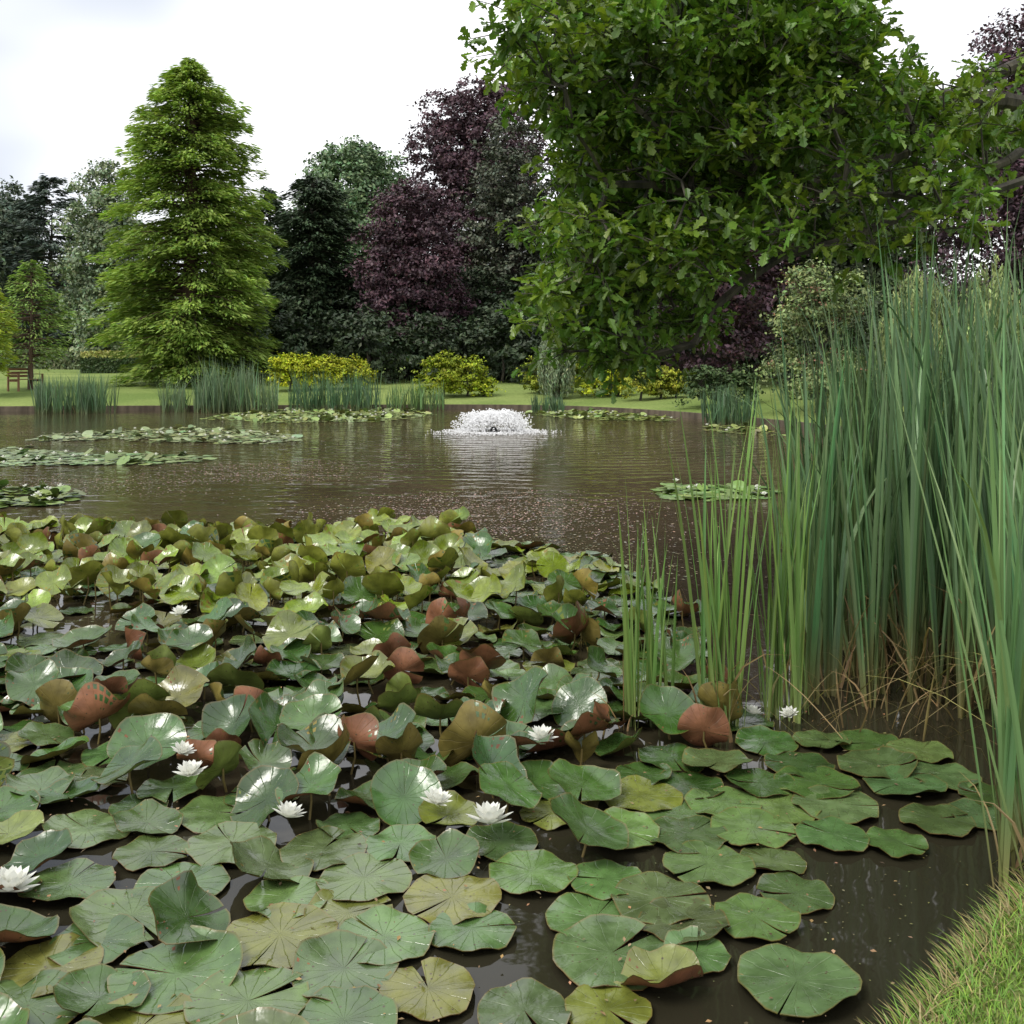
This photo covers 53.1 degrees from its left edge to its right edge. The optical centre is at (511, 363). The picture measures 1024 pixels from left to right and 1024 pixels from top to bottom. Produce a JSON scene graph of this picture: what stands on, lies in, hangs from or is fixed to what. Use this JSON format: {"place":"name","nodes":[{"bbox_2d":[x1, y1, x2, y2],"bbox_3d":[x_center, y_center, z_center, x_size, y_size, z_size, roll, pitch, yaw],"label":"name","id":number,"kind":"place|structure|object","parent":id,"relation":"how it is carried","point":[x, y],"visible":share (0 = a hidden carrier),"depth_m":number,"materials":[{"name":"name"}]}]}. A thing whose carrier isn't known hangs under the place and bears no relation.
{"place":"outdoors","nodes":[
{"label":"outdoors","id":0,"kind":"place"},
{"bbox_2d":[0,409,1023,1023],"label":"pond water","id":1,"kind":"structure","parent":0,"point":[870,895],"depth_m":5.97,"materials":[{"name":"brown liquid"}]},
{"bbox_2d":[27,369,120,413],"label":"bulrush reeds","id":2,"kind":"object","parent":1,"relation":"on","point":[86,400],"visible":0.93,"depth_m":33.35,"materials":[{"name":"green plant"}]},
{"bbox_2d":[170,605,189,614],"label":"water lily flower","id":3,"kind":"object","parent":1,"relation":"on","point":[179,610],"visible":1,"depth_m":5.97,"materials":[{"name":"white plant"}]},
{"bbox_2d":[171,740,195,755],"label":"water lily flower","id":4,"kind":"object","parent":1,"relation":"on","point":[183,747],"visible":1,"depth_m":3.92,"materials":[{"name":"white plant"}]},
{"bbox_2d":[154,356,286,412],"bbox_3d":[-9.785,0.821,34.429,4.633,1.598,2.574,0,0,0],"label":"bulrush reeds","id":5,"kind":"object","parent":1,"relation":"in","point":[179,400],"visible":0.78,"depth_m":33.88,"materials":[{"name":"green plant"}]},
{"bbox_2d":[273,801,305,817],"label":"water lily flower","id":6,"kind":"object","parent":1,"relation":"on","point":[290,809],"visible":1,"depth_m":3.43,"materials":[{"name":"white plant"}]},
{"bbox_2d":[288,366,384,411],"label":"bulrush reeds","id":7,"kind":"object","parent":1,"relation":"in","point":[354,401],"visible":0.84,"depth_m":34.50,"materials":[{"name":"green plant"}]},
{"bbox_2d":[0,407,785,507],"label":"distant water lily pads","id":8,"kind":"object","parent":1,"relation":"on","point":[83,459],"visible":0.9,"depth_m":21.02,"materials":[{"name":"green plant"}]},
{"bbox_2d":[385,376,447,410],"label":"bulrush reeds","id":9,"kind":"object","parent":1,"relation":"in","point":[418,404],"visible":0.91,"depth_m":35.09,"materials":[{"name":"green plant"}]},
{"bbox_2d":[421,787,452,805],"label":"water lily flower","id":10,"kind":"object","parent":1,"relation":"on","point":[437,796],"visible":1,"depth_m":3.54,"materials":[{"name":"white plant"}]},
{"bbox_2d":[0,427,967,1023],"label":"floating debris","id":11,"kind":"object","parent":1,"relation":"on","point":[508,555],"visible":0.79,"depth_m":10.91,"materials":[{"name":"brown plant"}]},
{"bbox_2d":[431,408,560,436],"bbox_3d":[-0.338,1.371,24.034,3.364,0.658,3.106,0,0,0],"label":"fountain","id":12,"kind":"object","parent":1,"relation":"on","point":[507,418],"visible":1,"depth_m":23.71,"materials":[{"name":"white liquid"}]},
{"bbox_2d":[0,506,997,1023],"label":"water lily pads","id":13,"kind":"object","parent":1,"relation":"on","point":[332,948],"visible":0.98,"depth_m":3.73,"materials":[{"name":"green plant"}]},
{"bbox_2d":[0,865,39,891],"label":"water lily flower","id":14,"kind":"object","parent":13,"relation":"on","point":[12,876],"visible":1,"depth_m":3.00,"materials":[{"name":"white plant"}]},
{"bbox_2d":[172,759,206,776],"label":"water lily flower","id":15,"kind":"object","parent":13,"relation":"on","point":[189,768],"visible":1,"depth_m":3.75,"materials":[{"name":"white plant"}]},
{"bbox_2d":[466,801,511,823],"bbox_3d":[-0.073,1.496,3.412,0.167,0.069,0.164,-3,-14,21],"label":"water lily flower","id":16,"kind":"object","parent":13,"relation":"on","point":[488,813],"visible":1,"depth_m":3.40,"materials":[{"name":"white plant"}]},
{"bbox_2d":[528,723,557,741],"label":"water lily flower","id":17,"kind":"object","parent":13,"relation":"on","point":[542,731],"visible":0.68,"depth_m":4.06,"materials":[{"name":"white plant"}]},
{"bbox_2d":[528,391,566,413],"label":"bulrush reeds","id":18,"kind":"object","parent":1,"relation":"in","point":[554,405],"visible":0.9,"depth_m":33.54,"materials":[{"name":"green plant"}]},
{"bbox_2d":[592,479,677,730],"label":"bulrush reeds","id":19,"kind":"object","parent":1,"relation":"in","point":[631,659],"visible":0.9,"depth_m":4.58,"materials":[{"name":"green plant"}]},
{"bbox_2d":[664,379,785,742],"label":"bulrush reeds","id":20,"kind":"object","parent":1,"relation":"in","point":[719,625],"visible":0.76,"depth_m":4.53,"materials":[{"name":"green plant"}]},
{"bbox_2d":[700,382,757,425],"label":"bulrush reeds","id":21,"kind":"object","parent":1,"relation":"in","point":[726,412],"visible":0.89,"depth_m":27.05,"materials":[{"name":"green plant"}]},
{"bbox_2d":[743,704,763,713],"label":"water lily flower","id":22,"kind":"object","parent":1,"relation":"on","point":[751,709],"visible":0.98,"depth_m":4.52,"materials":[{"name":"white plant"}]},
{"bbox_2d":[779,705,798,717],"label":"water lily flower","id":23,"kind":"object","parent":1,"relation":"on","point":[788,712],"visible":1,"depth_m":4.48,"materials":[{"name":"white plant"}]},
{"bbox_2d":[728,364,854,723],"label":"bulrush reeds","id":24,"kind":"object","parent":1,"relation":"in","point":[793,578],"visible":0.92,"depth_m":4.63,"materials":[{"name":"green plant"}]},
{"bbox_2d":[698,186,1023,893],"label":"bulrush reeds","id":25,"kind":"object","parent":1,"relation":"on","point":[931,539],"visible":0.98,"depth_m":4.86,"materials":[{"name":"green plant"}]},
{"bbox_2d":[713,614,1023,875],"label":"dead reed stems","id":26,"kind":"object","parent":1,"relation":"on","point":[919,707],"visible":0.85,"depth_m":4.46,"materials":[{"name":"brown plant"}]},
{"bbox_2d":[0,355,1023,1023],"bbox_3d":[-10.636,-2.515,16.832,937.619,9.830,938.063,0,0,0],"label":"ground","id":27,"kind":"structure","parent":0,"point":[144,395],"depth_m":36.98,"materials":[{"name":"green plant"}]},
{"bbox_2d":[0,249,14,314],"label":"ash tree","id":28,"kind":"object","parent":27,"relation":"on","point":[2,272],"visible":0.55,"depth_m":81.58,"materials":[{"name":"green plant"}]},
{"bbox_2d":[0,288,21,376],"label":"dawn redwood tree","id":29,"kind":"object","parent":27,"relation":"on","point":[9,325],"visible":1,"depth_m":37.25,"materials":[{"name":"green plant"}]},
{"bbox_2d":[7,368,42,391],"bbox_3d":[-18.776,0.593,39.514,0.552,0.900,1.300,0,0,18],"label":"park bench","id":30,"kind":"object","parent":27,"relation":"on","point":[16,374],"visible":0.77,"depth_m":39.13,"materials":[{"name":"brown wood"}]},
{"bbox_2d":[0,175,67,347],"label":"ash tree","id":31,"kind":"object","parent":27,"relation":"on","point":[8,237],"visible":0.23,"depth_m":88.67,"materials":[{"name":"green plant"}]},
{"bbox_2d":[0,259,79,389],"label":"dawn redwood tree","id":32,"kind":"object","parent":27,"relation":"on","point":[30,345],"visible":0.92,"depth_m":39.92,"materials":[{"name":"green plant"}]},
{"bbox_2d":[0,173,96,367],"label":"cedar tree","id":33,"kind":"object","parent":27,"relation":"on","point":[35,246],"visible":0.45,"depth_m":85.14,"materials":[{"name":"green plant"}]},
{"bbox_2d":[0,346,167,369],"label":"field hedge","id":34,"kind":"object","parent":27,"relation":"on","point":[65,363],"visible":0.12,"depth_m":77.18,"materials":[{"name":"green plant"}]},
{"bbox_2d":[46,157,154,355],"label":"white poplar tree","id":35,"kind":"object","parent":27,"relation":"on","point":[91,239],"visible":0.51,"depth_m":62.65,"materials":[{"name":"green plant"}]},
{"bbox_2d":[79,350,149,372],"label":"clipped hedge","id":36,"kind":"object","parent":27,"relation":"on","point":[95,361],"visible":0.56,"depth_m":57.34,"materials":[{"name":"green plant"}]},
{"bbox_2d":[84,57,288,387],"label":"dawn redwood tree","id":37,"kind":"object","parent":27,"relation":"on","point":[191,336],"visible":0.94,"depth_m":42.86,"materials":[{"name":"green plant"}]},
{"bbox_2d":[221,185,295,372],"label":"yew tree","id":38,"kind":"object","parent":27,"relation":"on","point":[276,203],"visible":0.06,"depth_m":55.61,"materials":[{"name":"green plant"}]},
{"bbox_2d":[261,351,332,390],"bbox_3d":[-8.414,0.336,40.154,2.738,1.665,2.020,0,0,0],"label":"golden shrub","id":39,"kind":"object","parent":27,"relation":"on","point":[284,365],"visible":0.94,"depth_m":39.87,"materials":[{"name":"yellow plant"}]},
{"bbox_2d":[255,173,368,376],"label":"yew tree","id":40,"kind":"object","parent":27,"relation":"on","point":[309,227],"visible":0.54,"depth_m":52.09,"materials":[{"name":"green plant"}]},
{"bbox_2d":[304,353,377,388],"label":"golden shrub","id":41,"kind":"object","parent":27,"relation":"on","point":[338,366],"visible":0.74,"depth_m":40.78,"materials":[{"name":"yellow plant"}]},
{"bbox_2d":[288,134,422,305],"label":"lime tree","id":42,"kind":"object","parent":27,"relation":"on","point":[362,169],"visible":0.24,"depth_m":70.00,"materials":[{"name":"green plant"}]},
{"bbox_2d":[342,178,480,377],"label":"copper beech tree","id":43,"kind":"object","parent":27,"relation":"on","point":[420,228],"visible":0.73,"depth_m":49.05,"materials":[{"name":"purple plant"}]},
{"bbox_2d":[0,404,886,437],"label":"wooden pond edging","id":44,"kind":"object","parent":27,"relation":"on","point":[692,415],"visible":0.17,"depth_m":34.80,"materials":[{"name":"brown wood"}]},
{"bbox_2d":[411,349,505,396],"bbox_3d":[-2.009,0.390,38.475,3.593,1.897,2.209,0,0,0],"label":"golden shrub","id":45,"kind":"object","parent":27,"relation":"on","point":[481,384],"visible":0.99,"depth_m":38.25,"materials":[{"name":"yellow plant"}]},
{"bbox_2d":[398,73,552,324],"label":"copper beech tree","id":46,"kind":"object","parent":27,"relation":"on","point":[448,165],"visible":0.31,"depth_m":60.08,"materials":[{"name":"purple plant"}]},
{"bbox_2d":[451,113,559,366],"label":"holm oak tree","id":47,"kind":"object","parent":27,"relation":"on","point":[510,195],"visible":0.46,"depth_m":54.21,"materials":[{"name":"green plant"}]},
{"bbox_2d":[14,263,1010,365],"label":"distant tree belt","id":48,"kind":"object","parent":27,"relation":"on","point":[55,300],"depth_m":100.13,"materials":[{"name":"green plant"}]},
{"bbox_2d":[204,263,836,384],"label":"laurel shrub belt","id":49,"kind":"object","parent":27,"relation":"on","point":[492,332],"visible":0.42,"depth_m":46.02,"materials":[{"name":"green plant"}]},
{"bbox_2d":[516,355,592,392],"bbox_3d":[1.727,0.367,39.104,3.178,1.681,1.983,0,0,0],"label":"golden shrub","id":50,"kind":"object","parent":27,"relation":"on","point":[533,385],"visible":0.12,"depth_m":38.88,"materials":[{"name":"yellow plant"}]},
{"bbox_2d":[537,331,575,397],"bbox_3d":[1.606,-0.047,37.014,1.473,3.040,1.502,0,0,0],"label":"weeping pear tree","id":51,"kind":"object","parent":27,"relation":"on","point":[553,380],"visible":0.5,"depth_m":36.59,"materials":[{"name":"green plant"}]},
{"bbox_2d":[523,127,678,282],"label":"holm oak tree","id":52,"kind":"object","parent":27,"relation":"on","point":[547,180],"depth_m":53.26,"materials":[{"name":"green plant"}]},
{"bbox_2d":[577,366,635,396],"bbox_3d":[3.340,0.472,37.024,2.272,1.650,1.889,0,0,0],"label":"golden shrub","id":53,"kind":"object","parent":27,"relation":"on","point":[595,385],"visible":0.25,"depth_m":36.74,"materials":[{"name":"yellow plant"}]},
{"bbox_2d":[617,365,686,400],"bbox_3d":[4.904,0.563,35.095,2.654,1.520,1.744,0,0,0],"label":"golden shrub","id":54,"kind":"object","parent":27,"relation":"on","point":[668,379],"visible":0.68,"depth_m":34.84,"materials":[{"name":"yellow plant"}]},
{"bbox_2d":[672,361,765,406],"bbox_3d":[6.255,0.645,31.043,2.786,1.474,1.889,0,0,0],"label":"laurel shrub","id":55,"kind":"object","parent":27,"relation":"on","point":[710,372],"visible":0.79,"depth_m":30.85,"materials":[{"name":"green plant"}]},
{"bbox_2d":[624,108,819,387],"bbox_3d":[7.663,-4.941,40.224,9.263,12.117,9.911,0,0,-35],"label":"copper beech tree","id":56,"kind":"object","parent":27,"relation":"on","point":[748,333],"visible":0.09,"depth_m":38.41,"materials":[{"name":"purple plant"}]},
{"bbox_2d":[457,0,1023,403],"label":"oak tree","id":57,"kind":"object","parent":27,"relation":"on","point":[758,84],"visible":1,"depth_m":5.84,"materials":[{"name":"green plant"}]},
{"bbox_2d":[748,257,882,412],"bbox_3d":[8.027,-0.637,26.970,3.647,4.245,3.567,0,0,-40],"label":"pieris shrub","id":58,"kind":"object","parent":27,"relation":"on","point":[804,303],"visible":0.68,"depth_m":26.84,"materials":[{"name":"green plant"}]},
{"bbox_2d":[757,121,968,376],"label":"holm oak tree","id":59,"kind":"object","parent":27,"relation":"on","point":[864,264],"visible":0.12,"depth_m":40.15,"materials":[{"name":"green plant"}]},
{"bbox_2d":[760,267,1023,403],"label":"laurel shrub belt","id":60,"kind":"object","parent":27,"relation":"on","point":[865,327],"visible":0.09,"depth_m":30.68,"materials":[{"name":"green plant"}]},
{"bbox_2d":[858,851,1023,1023],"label":"grass bank","id":61,"kind":"structure","parent":27,"relation":"on","point":[969,953],"depth_m":2.55,"materials":[{"name":"green plant"}]},
{"bbox_2d":[871,254,1023,406],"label":"weeping willow tree","id":62,"kind":"object","parent":27,"relation":"on","point":[979,279],"visible":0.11,"depth_m":21.27,"materials":[{"name":"green plant"}]},
{"bbox_2d":[889,2,1023,314],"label":"copper beech tree","id":63,"kind":"object","parent":27,"relation":"on","point":[1016,200],"visible":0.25,"depth_m":29.64,"materials":[{"name":"purple plant"}]},
{"bbox_2d":[0,0,1023,342],"label":"sky","id":64,"kind":"structure","parent":0,"point":[73,73],"materials":[{"name":"white"}]}
]}

